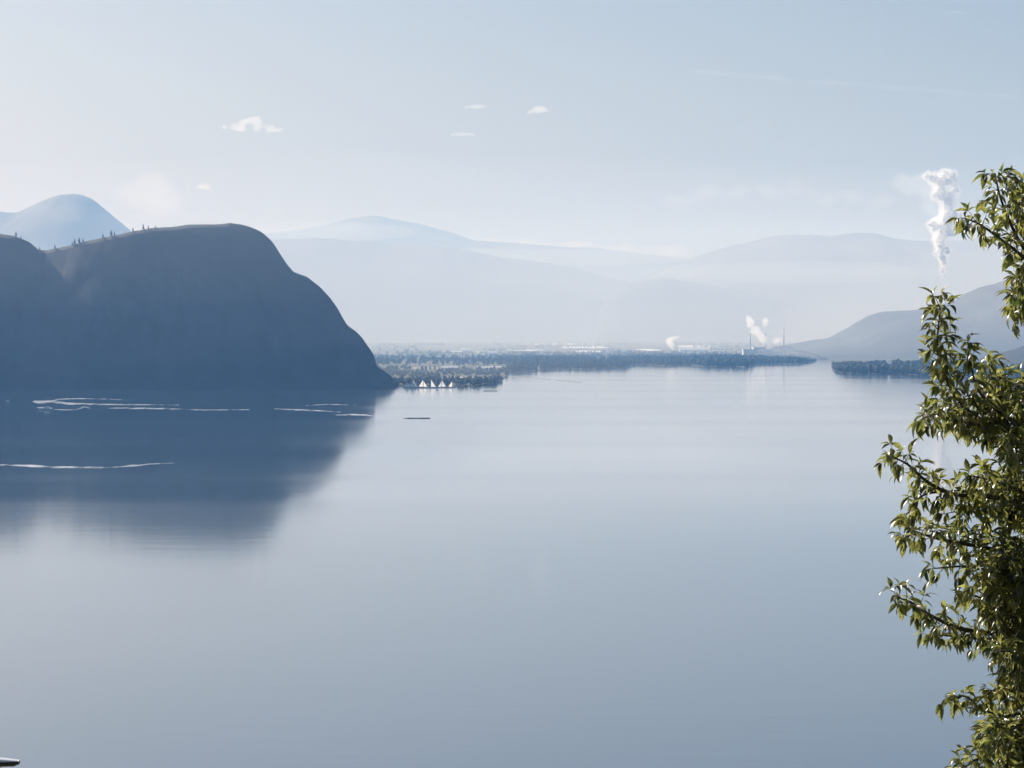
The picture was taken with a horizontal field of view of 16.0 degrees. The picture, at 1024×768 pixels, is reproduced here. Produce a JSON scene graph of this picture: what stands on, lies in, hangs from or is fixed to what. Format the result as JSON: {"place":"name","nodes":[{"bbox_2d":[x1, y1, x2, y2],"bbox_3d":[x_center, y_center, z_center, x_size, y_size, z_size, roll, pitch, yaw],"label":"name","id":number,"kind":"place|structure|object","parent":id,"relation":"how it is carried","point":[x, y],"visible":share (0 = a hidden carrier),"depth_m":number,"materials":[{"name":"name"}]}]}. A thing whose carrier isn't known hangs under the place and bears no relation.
{"place":"outdoors","nodes":[
{"label":"outdoors","id":0,"kind":"place"},
{"bbox_2d":[0,194,131,249],"bbox_3d":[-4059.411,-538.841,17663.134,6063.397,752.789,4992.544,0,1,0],"label":"peak","id":1,"kind":"structure","parent":0,"point":[59,221],"depth_m":17060.71,"materials":[{"name":"stone"}]},
{"bbox_2d":[0,223,399,389],"bbox_3d":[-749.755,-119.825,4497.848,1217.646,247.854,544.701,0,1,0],"label":"headland","id":2,"kind":"structure","parent":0,"point":[217,306],"depth_m":4394.32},
{"bbox_2d":[443,366,457,370],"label":"farm shed","id":3,"kind":"structure","parent":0,"point":[445,367],"depth_m":6585.97,"materials":[{"name":"metal"}]},
{"bbox_2d":[271,238,635,340],"bbox_3d":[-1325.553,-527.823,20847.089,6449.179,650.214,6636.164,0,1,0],"label":"mountain spur","id":4,"kind":"structure","parent":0,"point":[376,291],"depth_m":19555.85,"materials":[{"name":"grey"}]},
{"bbox_2d":[264,216,690,281],"bbox_3d":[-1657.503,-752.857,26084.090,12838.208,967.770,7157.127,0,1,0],"label":"mountain","id":5,"kind":"structure","parent":0,"point":[628,266],"depth_m":26418.17,"materials":[{"name":"stone"}]},
{"bbox_2d":[0,355,1023,767],"bbox_3d":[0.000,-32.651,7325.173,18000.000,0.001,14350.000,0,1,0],"label":"lake","id":6,"kind":"structure","parent":0,"point":[662,567],"depth_m":916.22,"materials":[{"name":"blue liquid"}]},
{"bbox_2d":[17,465,73,467],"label":"boat wake","id":7,"kind":"object","parent":6,"relation":"on","point":[41,466],"visible":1,"depth_m":1698.34,"materials":[{"name":"white liquid"}]},
{"bbox_2d":[38,406,52,409],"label":"motorboat","id":8,"kind":"object","parent":6,"relation":"on","point":[46,408],"visible":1,"depth_m":3034.62,"materials":[{"name":"white"}]},
{"bbox_2d":[35,398,369,415],"bbox_3d":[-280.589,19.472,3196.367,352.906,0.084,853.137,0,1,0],"label":"boat wake","id":9,"kind":"object","parent":6,"relation":"on","point":[161,408],"visible":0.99,"depth_m":3279.86,"materials":[{"name":"white liquid"}]},
{"bbox_2d":[409,382,417,387],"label":"sailboat","id":10,"kind":"object","parent":6,"relation":"on","point":[411,386],"visible":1,"depth_m":4389.86,"materials":[{"name":"fabric"}]},
{"bbox_2d":[418,381,426,387],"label":"sailboat","id":11,"kind":"object","parent":6,"relation":"on","point":[421,385],"visible":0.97,"depth_m":4378.85,"materials":[{"name":"fabric"}]},
{"bbox_2d":[438,381,446,387],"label":"sailboat","id":12,"kind":"object","parent":6,"relation":"on","point":[443,385],"visible":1,"depth_m":4390.10,"materials":[{"name":"fabric"}]},
{"bbox_2d":[0,0,1023,257],"label":"sky","id":13,"kind":"structure","parent":0,"point":[670,128],"materials":[{"name":"blue"}]},
{"bbox_2d":[530,343,583,344],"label":"alkali flat","id":14,"kind":"structure","parent":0,"point":[555,343],"depth_m":15575.14,"materials":[{"name":"white"}]},
{"bbox_2d":[561,346,608,347],"bbox_3d":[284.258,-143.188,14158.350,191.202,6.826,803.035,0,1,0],"label":"alkali flat","id":15,"kind":"structure","parent":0,"point":[584,347],"depth_m":14038.84,"materials":[{"name":"white"}]},
{"bbox_2d":[364,340,816,385],"bbox_3d":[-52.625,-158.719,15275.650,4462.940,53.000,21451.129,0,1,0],"label":"river delta","id":16,"kind":"object","parent":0,"point":[477,346],"visible":0.26,"depth_m":14083.76,"materials":[{"name":"soil"}]},
{"bbox_2d":[377,363,510,385],"bbox_3d":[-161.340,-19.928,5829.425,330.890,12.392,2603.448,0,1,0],"label":"spit woods","id":17,"kind":"object","parent":16,"relation":"on","point":[493,378],"visible":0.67,"depth_m":5538.56,"materials":[{"name":"green plant"}]},
{"bbox_2d":[366,343,816,371],"bbox_3d":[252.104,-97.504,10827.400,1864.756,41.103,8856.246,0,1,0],"label":"delta woods","id":18,"kind":"object","parent":16,"relation":"on","point":[527,361],"visible":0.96,"depth_m":9154.69,"materials":[{"name":"green plant"}]},
{"bbox_2d":[749,333,750,354],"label":"smokestack","id":19,"kind":"object","parent":16,"relation":"on","point":[750,344],"visible":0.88,"depth_m":10798.04,"materials":[{"name":"concrete"}]},
{"bbox_2d":[742,347,782,355],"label":"mill building","id":20,"kind":"structure","parent":16,"relation":"on","point":[756,351],"depth_m":10799.92,"materials":[{"name":"metal"}]},
{"bbox_2d":[636,349,659,350],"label":"alkali flat","id":21,"kind":"structure","parent":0,"point":[649,349],"depth_m":13379.00,"materials":[{"name":"white"}]},
{"bbox_2d":[679,347,708,351],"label":"farm shed","id":22,"kind":"structure","parent":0,"point":[693,349],"depth_m":12602.59,"materials":[{"name":"metal"}]},
{"bbox_2d":[639,231,1023,315],"bbox_3d":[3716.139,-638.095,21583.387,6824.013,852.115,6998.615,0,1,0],"label":"mountain","id":23,"kind":"structure","parent":0,"point":[865,274],"depth_m":20998.97,"materials":[{"name":"grey"}]},
{"bbox_2d":[769,279,1023,359],"bbox_3d":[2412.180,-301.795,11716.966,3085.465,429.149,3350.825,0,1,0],"label":"valley side","id":24,"kind":"structure","parent":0,"point":[888,335],"depth_m":11013.11,"materials":[{"name":"grey"}]},
{"bbox_2d":[831,359,966,376],"bbox_3d":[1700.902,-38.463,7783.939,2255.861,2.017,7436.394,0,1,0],"label":"lake flat","id":25,"kind":"structure","parent":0,"point":[888,361],"depth_m":9519.57,"materials":[{"name":"plant"}]},
{"bbox_2d":[832,358,1023,378],"bbox_3d":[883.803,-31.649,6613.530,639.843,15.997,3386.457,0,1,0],"label":"shore woods","id":26,"kind":"object","parent":25,"relation":"on","point":[897,366],"visible":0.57,"depth_m":6106.01,"materials":[{"name":"green plant"}]},
{"bbox_2d":[924,170,965,280],"bbox_3d":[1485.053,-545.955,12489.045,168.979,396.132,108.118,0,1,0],"label":"steam plume","id":27,"kind":"object","parent":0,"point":[941,193],"visible":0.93,"depth_m":12482.56,"materials":[{"name":"white"}]},
{"bbox_2d":[976,346,1023,365],"bbox_3d":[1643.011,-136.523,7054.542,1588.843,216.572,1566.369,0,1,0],"label":"hillside","id":28,"kind":"structure","parent":0,"point":[1015,356],"depth_m":6851.58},
{"bbox_3d":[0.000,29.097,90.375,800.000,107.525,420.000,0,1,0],"label":"hillside","id":29,"kind":"structure","parent":0,"visible":0},
{"bbox_2d":[0,757,19,767],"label":"street lamp","id":30,"kind":"object","parent":29,"relation":"on","point":[7,762],"visible":1,"depth_m":39.97,"materials":[{"name":"metal"}]},
{"bbox_2d":[873,163,1023,767],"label":"broadleaf tree","id":31,"kind":"object","parent":29,"relation":"on","point":[999,602],"visible":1,"depth_m":15.04,"materials":[{"name":"green plant"}]}
]}

